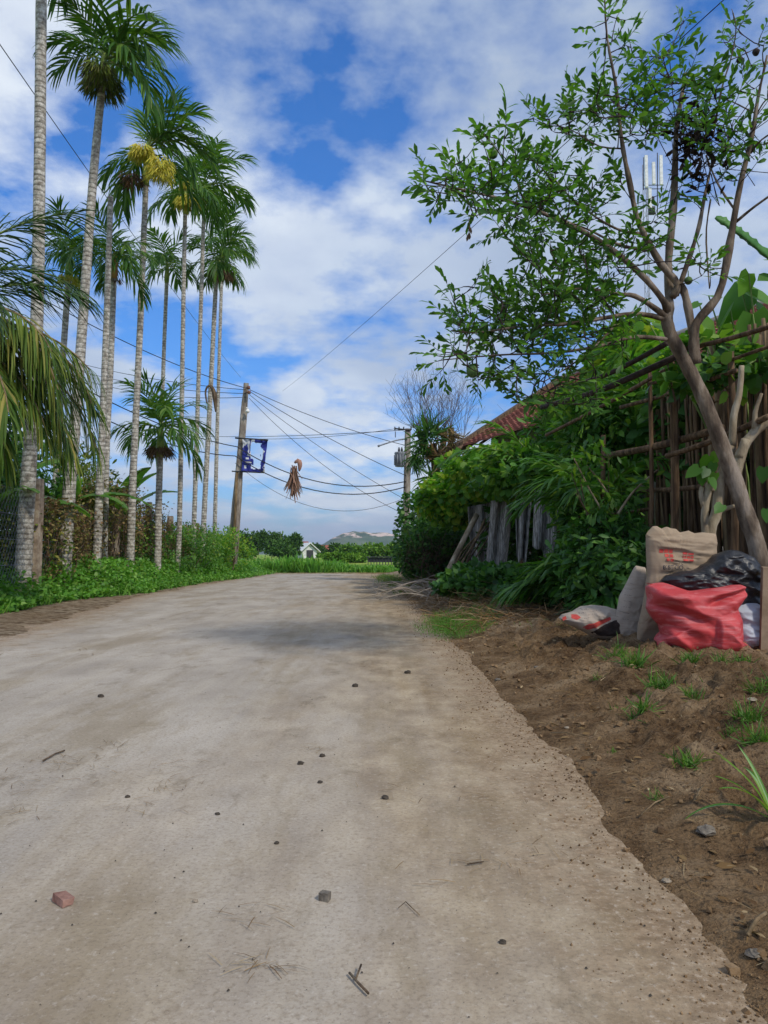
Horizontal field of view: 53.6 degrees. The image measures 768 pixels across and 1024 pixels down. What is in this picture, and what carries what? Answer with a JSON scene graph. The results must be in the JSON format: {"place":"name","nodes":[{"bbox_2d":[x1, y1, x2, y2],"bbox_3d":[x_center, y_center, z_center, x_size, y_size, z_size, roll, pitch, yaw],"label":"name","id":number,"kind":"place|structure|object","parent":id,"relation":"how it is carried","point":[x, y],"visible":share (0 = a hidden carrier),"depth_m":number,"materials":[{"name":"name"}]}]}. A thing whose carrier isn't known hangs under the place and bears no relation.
{"place":"outdoors","nodes":[
{"label":"outdoors","id":0,"kind":"place"},
{"bbox_2d":[321,531,400,546],"bbox_3d":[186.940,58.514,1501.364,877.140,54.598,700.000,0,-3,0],"label":"hills","id":1,"kind":"structure","parent":0,"point":[358,538],"depth_m":1302.24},
{"bbox_2d":[0,574,766,1023],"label":"road","id":2,"kind":"structure","parent":0,"point":[192,692],"depth_m":1.86,"materials":[{"name":"concrete"}]},
{"bbox_2d":[52,891,74,907],"bbox_3d":[-0.644,0.777,1.526,0.044,0.019,0.027,-3,-4,41],"label":"brick fragment","id":3,"kind":"object","parent":2,"relation":"on","point":[62,899],"visible":1,"depth_m":1.52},
{"bbox_2d":[0,592,596,982],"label":"road straw","id":4,"kind":"object","parent":2,"relation":"on","point":[184,810],"visible":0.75,"depth_m":2.06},
{"bbox_2d":[398,528,462,582],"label":"shrub","id":5,"kind":"object","parent":2,"relation":"on","point":[432,556],"visible":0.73,"depth_m":15.26,"materials":[{"name":"green plant"}]},
{"bbox_2d":[389,595,767,1023],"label":"soil clods","id":6,"kind":"object","parent":2,"relation":"on","point":[733,970],"visible":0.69,"depth_m":2.06,"materials":[{"name":"soil"}]},
{"bbox_2d":[0,554,767,1022],"bbox_3d":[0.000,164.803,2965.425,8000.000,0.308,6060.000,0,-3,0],"label":"ground","id":7,"kind":"structure","parent":0,"point":[664,854],"depth_m":2.68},
{"bbox_2d":[0,400,62,548],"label":"shrub","id":8,"kind":"object","parent":7,"relation":"on","point":[46,477],"visible":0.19,"depth_m":12.57,"materials":[{"name":"green plant"}]},
{"bbox_2d":[0,472,79,580],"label":"shrub","id":9,"kind":"object","parent":7,"relation":"on","point":[14,546],"visible":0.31,"depth_m":11.62,"materials":[{"name":"green plant"}]},
{"bbox_2d":[13,0,78,595],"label":"areca palm","id":10,"kind":"object","parent":7,"relation":"on","point":[29,464],"visible":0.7,"depth_m":10.93,"materials":[{"name":"grey plant"}]},
{"bbox_2d":[0,459,93,519],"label":"banana plant","id":11,"kind":"object","parent":7,"relation":"on","point":[76,506],"visible":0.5,"depth_m":11.60,"materials":[{"name":"green plant"}]},
{"bbox_2d":[0,209,111,503],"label":"coconut palm","id":12,"kind":"object","parent":7,"relation":"on","point":[41,365],"visible":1,"depth_m":8.34,"materials":[{"name":"green plant"}]},
{"bbox_2d":[0,434,128,555],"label":"shrub","id":13,"kind":"object","parent":7,"relation":"on","point":[87,471],"visible":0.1,"depth_m":15.30,"materials":[{"name":"green plant"}]},
{"bbox_2d":[21,195,113,550],"bbox_3d":[-6.389,-2.439,15.379,1.854,7.631,1.796,0,-3,0],"label":"areca palm","id":14,"kind":"object","parent":7,"relation":"on","point":[61,264],"visible":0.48,"depth_m":15.42,"materials":[{"name":"green plant"}]},
{"bbox_2d":[44,476,153,549],"bbox_3d":[-5.872,0.291,14.220,2.903,1.992,2.683,2,-4,-29],"label":"banana plant","id":15,"kind":"object","parent":7,"relation":"on","point":[118,503],"visible":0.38,"depth_m":14.06,"materials":[{"name":"green plant"}]},
{"bbox_2d":[0,478,198,589],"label":"garden fence","id":16,"kind":"object","parent":7,"relation":"on","point":[37,556],"visible":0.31,"depth_m":11.30,"materials":[{"name":"wood"}]},
{"bbox_2d":[92,196,112,578],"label":"areca palm","id":17,"kind":"object","parent":7,"relation":"on","point":[99,490],"visible":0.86,"depth_m":13.95,"materials":[{"name":"grey plant"}]},
{"bbox_2d":[32,0,188,587],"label":"areca palm","id":18,"kind":"object","parent":7,"relation":"on","point":[117,52],"visible":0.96,"depth_m":12.41,"materials":[{"name":"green plant"}]},
{"bbox_2d":[62,198,160,571],"bbox_3d":[-5.240,-2.260,14.587,1.924,7.232,1.883,3,-4,-41],"label":"areca palm","id":19,"kind":"object","parent":7,"relation":"on","point":[128,264],"visible":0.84,"depth_m":14.75,"materials":[{"name":"green plant"}]},
{"bbox_2d":[12,476,221,590],"bbox_3d":[-5.399,0.539,18.153,1.643,2.156,13.811,0,-3,0],"label":"dry vine hedge","id":20,"kind":"object","parent":7,"relation":"on","point":[79,526],"visible":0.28,"depth_m":14.22,"materials":[{"name":"brown plant"}]},
{"bbox_2d":[91,500,165,565],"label":"shrub","id":21,"kind":"object","parent":7,"relation":"on","point":[142,549],"visible":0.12,"depth_m":17.01,"materials":[{"name":"green plant"}]},
{"bbox_2d":[0,548,275,613],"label":"weeds","id":22,"kind":"object","parent":7,"relation":"on","point":[124,578],"visible":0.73,"depth_m":13.13,"materials":[{"name":"green plant"}]},
{"bbox_2d":[109,467,177,550],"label":"banana plant","id":23,"kind":"object","parent":7,"relation":"on","point":[141,473],"visible":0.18,"depth_m":17.83,"materials":[{"name":"green plant"}]},
{"bbox_2d":[96,84,226,571],"bbox_3d":[-4.550,-3.652,15.379,2.653,10.237,1.925,0,-3,0],"label":"areca palm","id":24,"kind":"object","parent":7,"relation":"on","point":[147,156],"visible":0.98,"depth_m":15.45,"materials":[{"name":"green plant"}]},
{"bbox_2d":[110,368,215,573],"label":"areca palm","id":25,"kind":"object","parent":7,"relation":"on","point":[158,449],"visible":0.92,"depth_m":16.91,"materials":[{"name":"green plant"}]},
{"bbox_2d":[134,226,199,421],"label":"areca palm","id":26,"kind":"object","parent":7,"relation":"on","point":[168,257],"visible":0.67,"depth_m":21.95,"materials":[{"name":"green plant"}]},
{"bbox_2d":[129,140,232,571],"bbox_3d":[-4.770,-3.803,18.274,2.540,10.942,2.449,-2,-4,31],"label":"areca palm","id":27,"kind":"object","parent":7,"relation":"on","point":[175,203],"visible":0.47,"depth_m":18.45,"materials":[{"name":"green plant"}]},
{"bbox_2d":[161,520,227,576],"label":"shrub","id":28,"kind":"object","parent":7,"relation":"on","point":[198,542],"visible":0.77,"depth_m":19.24,"materials":[{"name":"green plant"}]},
{"bbox_2d":[156,132,258,559],"bbox_3d":[-4.599,-4.286,19.725,2.740,12.015,2.567,0,-3,0],"label":"areca palm","id":29,"kind":"object","parent":7,"relation":"on","point":[232,188],"visible":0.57,"depth_m":19.96,"materials":[{"name":"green plant"}]},
{"bbox_2d":[175,220,259,565],"bbox_3d":[-4.621,-3.262,21.292,2.316,10.050,2.346,0,-3,0],"label":"areca palm","id":30,"kind":"object","parent":7,"relation":"on","point":[217,272],"visible":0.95,"depth_m":21.43,"materials":[{"name":"green plant"}]},
{"bbox_2d":[186,200,257,532],"bbox_3d":[-5.581,-4.170,25.620,2.698,12.810,2.593,0,-3,0],"label":"areca palm","id":31,"kind":"object","parent":7,"relation":"on","point":[220,289],"visible":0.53,"depth_m":25.95,"materials":[{"name":"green plant"}]},
{"bbox_2d":[198,522,255,573],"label":"shrub","id":32,"kind":"object","parent":7,"relation":"on","point":[230,549],"visible":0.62,"depth_m":22.51,"materials":[{"name":"green plant"}]},
{"bbox_2d":[226,383,250,566],"bbox_3d":[-4.484,-0.995,23.425,0.986,5.982,0.318,-3,-4,40],"label":"utility pole","id":33,"kind":"object","parent":7,"relation":"on","point":[236,505],"visible":0.83,"depth_m":23.40,"materials":[{"name":"wood"}]},
{"bbox_2d":[232,437,267,472],"bbox_3d":[-4.108,-1.740,23.312,1.110,1.106,0.209,0,-3,0],"label":"banner","id":34,"kind":"object","parent":33,"relation":"attached to","point":[246,457],"visible":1,"depth_m":23.28,"materials":[{"name":"fabric"}]},
{"bbox_2d":[253,528,293,558],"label":"tree","id":35,"kind":"object","parent":7,"relation":"on","point":[269,540],"visible":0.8,"depth_m":94.63,"materials":[{"name":"green plant"}]},
{"bbox_2d":[267,542,297,558],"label":"tree","id":36,"kind":"object","parent":7,"relation":"on","point":[280,549],"visible":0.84,"depth_m":79.24,"materials":[{"name":"green plant"}]},
{"bbox_2d":[184,552,399,572],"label":"verge grass","id":37,"kind":"structure","parent":7,"relation":"on","point":[291,564],"depth_m":27.65,"materials":[{"name":"green plant"}]},
{"bbox_2d":[315,551,361,563],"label":"tree","id":38,"kind":"object","parent":7,"relation":"on","point":[348,557],"visible":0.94,"depth_m":54.38,"materials":[{"name":"green plant"}]},
{"bbox_2d":[352,541,384,557],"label":"tree","id":39,"kind":"object","parent":7,"relation":"on","point":[374,550],"visible":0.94,"depth_m":89.16,"materials":[{"name":"green plant"}]},
{"bbox_2d":[378,427,411,574],"bbox_3d":[0.379,-0.315,22.254,1.106,4.404,0.517,2,-4,-38],"label":"utility pole","id":40,"kind":"object","parent":7,"relation":"on","point":[399,456],"visible":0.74,"depth_m":22.39,"materials":[{"name":"concrete"}]},
{"bbox_2d":[235,456,404,494],"bbox_3d":[-1.966,-1.128,22.845,5.276,1.250,0.028,-1,-3,9],"label":"power cable","id":41,"kind":"object","parent":40,"relation":"attached to","point":[317,490],"visible":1,"depth_m":22.79,"materials":[{"name":"rubber"}]},
{"bbox_2d":[284,459,302,502],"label":"dead frond","id":42,"kind":"object","parent":41,"relation":"hanging from","point":[293,484],"visible":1,"depth_m":22.83,"materials":[{"name":"brown plant"}]},
{"bbox_2d":[362,570,438,605],"bbox_3d":[0.943,1.184,11.777,2.958,0.562,4.293,0,-3,0],"label":"frond heap","id":43,"kind":"object","parent":7,"relation":"on","point":[402,586],"visible":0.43,"depth_m":11.54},
{"bbox_2d":[390,516,469,583],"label":"shrub","id":44,"kind":"object","parent":7,"relation":"on","point":[403,548],"visible":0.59,"depth_m":15.62,"materials":[{"name":"green plant"}]},
{"bbox_2d":[392,479,470,576],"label":"shrub","id":45,"kind":"object","parent":7,"relation":"on","point":[403,519],"visible":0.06,"depth_m":16.99,"materials":[{"name":"green plant"}]},
{"bbox_2d":[383,358,486,471],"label":"dead tree","id":46,"kind":"object","parent":7,"relation":"on","point":[440,414],"visible":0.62,"depth_m":18.97,"materials":[{"name":"grey wood"}]},
{"bbox_2d":[402,451,433,481],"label":"orchid clump","id":47,"kind":"object","parent":46,"relation":"attached to","point":[419,466],"visible":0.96,"depth_m":18.71,"materials":[{"name":"green plant"}]},
{"bbox_2d":[402,423,434,470],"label":"orchid clump","id":48,"kind":"object","parent":46,"relation":"attached to","point":[421,450],"visible":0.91,"depth_m":18.73,"materials":[{"name":"green plant"}]},
{"bbox_2d":[403,405,454,460],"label":"orchid clump","id":49,"kind":"object","parent":46,"relation":"attached to","point":[429,429],"visible":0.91,"depth_m":18.68,"materials":[{"name":"green plant"}]},
{"bbox_2d":[420,433,455,471],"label":"orchid clump","id":50,"kind":"object","parent":46,"relation":"attached to","point":[433,449],"visible":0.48,"depth_m":18.73,"materials":[{"name":"green plant"}]},
{"bbox_2d":[410,600,503,641],"bbox_3d":[0.734,1.038,7.738,1.008,0.226,3.378,0,-3,0],"label":"grass patch","id":51,"kind":"object","parent":7,"relation":"on","point":[440,624],"visible":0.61,"depth_m":7.13,"materials":[{"name":"green plant"}]},
{"bbox_2d":[447,513,489,568],"bbox_3d":[1.384,0.560,11.957,0.771,1.094,1.470,-1,-3,25],"label":"stick bundle","id":52,"kind":"object","parent":7,"relation":"on","point":[466,534],"visible":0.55,"depth_m":11.89,"materials":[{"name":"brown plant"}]},
{"bbox_2d":[428,556,532,602],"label":"shrub","id":53,"kind":"object","parent":7,"relation":"on","point":[468,577],"visible":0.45,"depth_m":9.24,"materials":[{"name":"green plant"}]},
{"bbox_2d":[382,573,586,633],"bbox_3d":[1.283,1.260,13.530,2.309,0.669,14.425,0,-3,-2],"label":"straw drift","id":54,"kind":"object","parent":7,"relation":"on","point":[456,599],"visible":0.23,"depth_m":7.42,"materials":[{"name":"plant"}]},
{"bbox_2d":[433,420,552,556],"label":"young palm","id":55,"kind":"object","parent":7,"relation":"on","point":[469,450],"visible":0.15,"depth_m":10.48,"materials":[{"name":"green plant"}]},
{"bbox_2d":[486,500,511,564],"bbox_3d":[1.776,0.429,11.653,0.433,1.292,0.177,-1,-3,24],"label":"wooden plank","id":56,"kind":"object","parent":7,"relation":"on","point":[498,540],"visible":0.71,"depth_m":11.64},
{"bbox_2d":[497,561,546,605],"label":"shrub","id":57,"kind":"object","parent":7,"relation":"on","point":[511,574],"visible":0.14,"depth_m":8.25,"materials":[{"name":"green plant"}]},
{"bbox_2d":[487,557,593,608],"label":"young palm","id":58,"kind":"object","parent":7,"relation":"on","point":[515,590],"visible":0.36,"depth_m":7.17,"materials":[{"name":"green plant"}]},
{"bbox_2d":[471,485,645,564],"bbox_3d":[3.078,0.183,12.593,3.241,2.317,2.756,0,-3,0],"label":"wooden fence","id":59,"kind":"object","parent":7,"relation":"on","point":[512,554],"visible":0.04,"depth_m":12.14,"materials":[{"name":"grey wood"}]},
{"bbox_2d":[515,492,532,562],"bbox_3d":[1.944,0.196,10.536,0.285,1.120,0.184,-3,-4,39],"label":"wooden plank","id":60,"kind":"object","parent":59,"relation":"attached to","point":[522,527],"visible":0.66,"depth_m":10.50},
{"bbox_2d":[533,490,557,557],"bbox_3d":[2.137,0.187,9.947,0.385,0.986,0.194,-1,-3,13],"label":"wooden plank","id":61,"kind":"object","parent":59,"relation":"attached to","point":[541,533],"visible":0.43,"depth_m":9.95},
{"bbox_2d":[533,547,592,610],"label":"shrub","id":62,"kind":"object","parent":7,"relation":"on","point":[551,601],"visible":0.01,"depth_m":7.39,"materials":[{"name":"green plant"}]},
{"bbox_2d":[516,381,629,475],"bbox_3d":[2.881,-0.921,10.828,1.841,2.119,2.257,1,-3,-24],"label":"shrub","id":63,"kind":"object","parent":7,"relation":"on","point":[544,438],"visible":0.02,"depth_m":10.69,"materials":[{"name":"green plant"}]},
{"bbox_2d":[578,316,667,390],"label":"shrub","id":64,"kind":"object","parent":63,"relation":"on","point":[644,328],"visible":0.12,"depth_m":9.95,"materials":[{"name":"green plant"}]},
{"bbox_2d":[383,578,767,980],"bbox_3d":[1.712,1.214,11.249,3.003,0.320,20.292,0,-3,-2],"label":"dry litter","id":65,"kind":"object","parent":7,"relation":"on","point":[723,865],"visible":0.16,"depth_m":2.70,"materials":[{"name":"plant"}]},
{"bbox_2d":[401,0,767,566],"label":"fruit tree","id":66,"kind":"object","parent":7,"relation":"on","point":[548,307],"visible":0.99,"depth_m":4.66,"materials":[{"name":"green plant"}]},
{"bbox_2d":[573,341,667,385],"bbox_3d":[1.743,-1.094,5.899,0.040,0.082,1.457,1,-3,-15],"label":"pole","id":67,"kind":"object","parent":66,"relation":"attached to","point":[664,344],"visible":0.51,"depth_m":5.50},
{"bbox_2d":[628,55,767,210],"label":"dead leaf clump","id":68,"kind":"object","parent":66,"relation":"attached to","point":[689,150],"visible":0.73,"depth_m":4.92,"materials":[{"name":"plant"}]},
{"bbox_2d":[498,452,680,525],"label":"young palm","id":69,"kind":"object","parent":7,"relation":"on","point":[567,492],"visible":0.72,"depth_m":7.83,"materials":[{"name":"green plant"}]},
{"bbox_2d":[559,605,619,638],"bbox_3d":[1.357,0.713,4.769,0.496,0.236,0.866,-1,-3,11],"label":"sack","id":70,"kind":"object","parent":7,"relation":"on","point":[598,621],"visible":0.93,"depth_m":4.85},
{"bbox_2d":[560,448,618,545],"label":"sapling","id":71,"kind":"object","parent":7,"relation":"on","point":[579,471],"visible":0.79,"depth_m":7.00,"materials":[{"name":"green plant"}]},
{"bbox_2d":[555,571,631,614],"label":"young palm","id":72,"kind":"object","parent":7,"relation":"on","point":[615,598],"visible":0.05,"depth_m":6.34,"materials":[{"name":"green plant"}]},
{"bbox_2d":[552,480,645,555],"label":"shrub","id":73,"kind":"object","parent":7,"relation":"on","point":[562,518],"visible":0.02,"depth_m":8.67,"materials":[{"name":"green plant"}]},
{"bbox_2d":[575,456,622,513],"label":"sapling","id":74,"kind":"object","parent":7,"relation":"on","point":[599,479],"visible":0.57,"depth_m":7.04,"materials":[{"name":"green plant"}]},
{"bbox_2d":[545,362,655,524],"bbox_3d":[2.808,-0.732,9.061,1.766,1.938,2.526,0,-3,0],"label":"shrub","id":75,"kind":"object","parent":7,"relation":"on","point":[596,428],"visible":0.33,"depth_m":8.49,"materials":[{"name":"green plant"}]},
{"bbox_2d":[538,509,670,609],"bbox_3d":[2.152,0.498,6.898,1.455,1.091,1.826,0,-3,0],"label":"shrub","id":76,"kind":"object","parent":7,"relation":"on","point":[605,562],"visible":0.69,"depth_m":6.57,"materials":[{"name":"green plant"}]},
{"bbox_2d":[518,323,704,528],"bbox_3d":[2.830,-0.413,8.379,2.031,2.951,2.029,1,-3,-23],"label":"young palm","id":77,"kind":"object","parent":7,"relation":"on","point":[633,368],"visible":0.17,"depth_m":8.05,"materials":[{"name":"green plant"}]},
{"bbox_2d":[456,300,767,564],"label":"house","id":78,"kind":"structure","parent":7,"relation":"on","point":[508,417],"depth_m":16.35,"materials":[{"name":"tile"}]},
{"bbox_2d":[616,566,646,635],"bbox_3d":[1.520,0.574,4.770,0.184,0.471,0.364,-2,-4,36],"label":"sack","id":79,"kind":"object","parent":7,"relation":"on","point":[630,602],"visible":0.86,"depth_m":4.81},
{"bbox_2d":[608,645,663,668],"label":"grass tuft","id":80,"kind":"object","parent":7,"relation":"on","point":[640,662],"visible":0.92,"depth_m":3.99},
{"bbox_2d":[616,690,666,722],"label":"grass tuft","id":81,"kind":"object","parent":7,"relation":"on","point":[641,707],"visible":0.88,"depth_m":2.89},
{"bbox_2d":[617,462,670,514],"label":"sapling","id":82,"kind":"object","parent":7,"relation":"on","point":[640,481],"visible":0.9,"depth_m":6.69,"materials":[{"name":"green plant"}]},
{"bbox_2d":[520,318,767,563],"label":"stick fence","id":83,"kind":"object","parent":7,"relation":"on","point":[668,502],"visible":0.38,"depth_m":6.36,"materials":[{"name":"brown wood"}]},
{"bbox_2d":[411,470,486,531],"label":"climbing vine","id":84,"kind":"object","parent":83,"relation":"attached to","point":[435,503],"visible":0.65,"depth_m":14.03,"materials":[{"name":"green plant"}]},
{"bbox_2d":[433,438,524,501],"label":"climbing vine","id":85,"kind":"object","parent":83,"relation":"attached to","point":[457,476],"visible":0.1,"depth_m":12.26,"materials":[{"name":"green plant"}]},
{"bbox_2d":[468,502,490,565],"bbox_3d":[1.605,0.453,12.658,0.395,1.224,0.180,-1,-3,17],"label":"reed mat","id":86,"kind":"object","parent":83,"relation":"attached to","point":[479,509],"visible":0.38,"depth_m":12.65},
{"bbox_2d":[465,441,558,507],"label":"climbing vine","id":87,"kind":"object","parent":83,"relation":"attached to","point":[501,482],"visible":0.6,"depth_m":10.46,"materials":[{"name":"green plant"}]},
{"bbox_2d":[541,442,631,534],"bbox_3d":[2.370,-0.231,8.969,1.050,1.241,1.682,0,-3,0],"label":"shrub","id":88,"kind":"object","parent":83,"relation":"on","point":[548,508],"visible":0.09,"depth_m":8.91,"materials":[{"name":"green plant"}]},
{"bbox_2d":[553,433,648,538],"bbox_3d":[2.047,-0.222,7.055,0.928,1.074,0.763,0,-3,0],"label":"climbing vine","id":89,"kind":"object","parent":83,"relation":"attached to","point":[613,504],"visible":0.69,"depth_m":7.00,"materials":[{"name":"green plant"}]},
{"bbox_2d":[540,355,675,409],"bbox_3d":[1.739,-1.004,6.124,0.048,0.091,1.847,1,-3,-18],"label":"pole","id":90,"kind":"object","parent":83,"relation":"attached to","point":[647,369],"visible":0.63,"depth_m":5.72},
{"bbox_2d":[643,324,767,405],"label":"climbing vine","id":91,"kind":"object","parent":83,"relation":"attached to","point":[672,379],"visible":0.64,"depth_m":5.78,"materials":[{"name":"green plant"}]},
{"bbox_2d":[642,153,663,323],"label":"telecom mast","id":92,"kind":"object","parent":7,"relation":"on","point":[645,173],"visible":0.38,"depth_m":89.62,"materials":[{"name":"metal"}]},
{"bbox_2d":[634,663,677,690],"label":"grass tuft","id":93,"kind":"object","parent":7,"relation":"on","point":[664,684],"visible":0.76,"depth_m":3.41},
{"bbox_2d":[637,526,716,641],"bbox_3d":[1.764,0.454,4.501,0.526,0.751,0.372,0,-3,0],"label":"sack","id":94,"kind":"object","parent":7,"relation":"on","point":[670,550],"visible":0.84,"depth_m":4.57,"materials":[{"name":"fabric"}]},
{"bbox_2d":[659,745,712,769],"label":"grass tuft","id":95,"kind":"object","parent":7,"relation":"on","point":[686,761],"visible":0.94,"depth_m":2.34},
{"bbox_2d":[625,322,754,545],"bbox_3d":[3.608,-0.424,7.517,2.305,2.961,2.056,-2,-4,34],"label":"shrub","id":96,"kind":"object","parent":7,"relation":"on","point":[641,433],"visible":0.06,"depth_m":7.51,"materials":[{"name":"green plant"}]},
{"bbox_2d":[645,582,749,651],"bbox_3d":[1.798,0.609,4.317,0.587,0.416,0.350,0,-3,0],"label":"bag","id":97,"kind":"object","parent":7,"relation":"on","point":[694,619],"visible":0.96,"depth_m":4.21,"materials":[{"name":"plastic"}]},
{"bbox_2d":[642,259,767,500],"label":"elephant ear","id":98,"kind":"object","parent":7,"relation":"on","point":[740,299],"visible":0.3,"depth_m":6.53},
{"bbox_2d":[714,216,767,259],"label":"leaf","id":99,"kind":"object","parent":98,"relation":"attached to","point":[749,240],"visible":0.88,"depth_m":6.14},
{"bbox_2d":[685,744,767,818],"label":"spider plant","id":100,"kind":"object","parent":7,"relation":"on","point":[758,781],"visible":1,"depth_m":1.93,"materials":[{"name":"green plant"}]},
{"bbox_2d":[698,365,767,533],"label":"pruned shrub","id":101,"kind":"object","parent":7,"relation":"on","point":[710,523],"visible":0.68,"depth_m":5.26,"materials":[{"name":"brown plant"}]},
{"bbox_2d":[685,451,767,523],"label":"heart leaf vine","id":102,"kind":"object","parent":101,"relation":"attached to","point":[702,473],"visible":0.87,"depth_m":5.20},
{"bbox_2d":[726,694,767,725],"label":"grass tuft","id":103,"kind":"object","parent":7,"relation":"on","point":[752,717],"visible":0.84,"depth_m":2.69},
{"bbox_2d":[728,715,767,746],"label":"grass tuft","id":104,"kind":"object","parent":7,"relation":"on","point":[763,736],"visible":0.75,"depth_m":2.44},
{"bbox_2d":[739,603,759,647],"bbox_3d":[2.119,0.661,4.460,0.186,0.280,0.212,0,-3,0],"label":"bag","id":105,"kind":"object","parent":7,"relation":"on","point":[749,614],"visible":0.62,"depth_m":4.38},
{"bbox_2d":[661,550,760,604],"bbox_3d":[1.943,0.393,4.500,0.600,0.338,0.258,0,-3,0],"label":"bag","id":106,"kind":"object","parent":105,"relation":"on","point":[728,567],"visible":0.77,"depth_m":4.41,"materials":[{"name":"plastic"}]},
{"bbox_2d":[759,566,767,650],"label":"board","id":107,"kind":"object","parent":7,"relation":"on","point":[763,638],"visible":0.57,"depth_m":4.34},
{"bbox_2d":[0,0,767,544],"label":"sky","id":108,"kind":"structure","parent":0,"point":[331,99],"materials":[{"name":"blue"}]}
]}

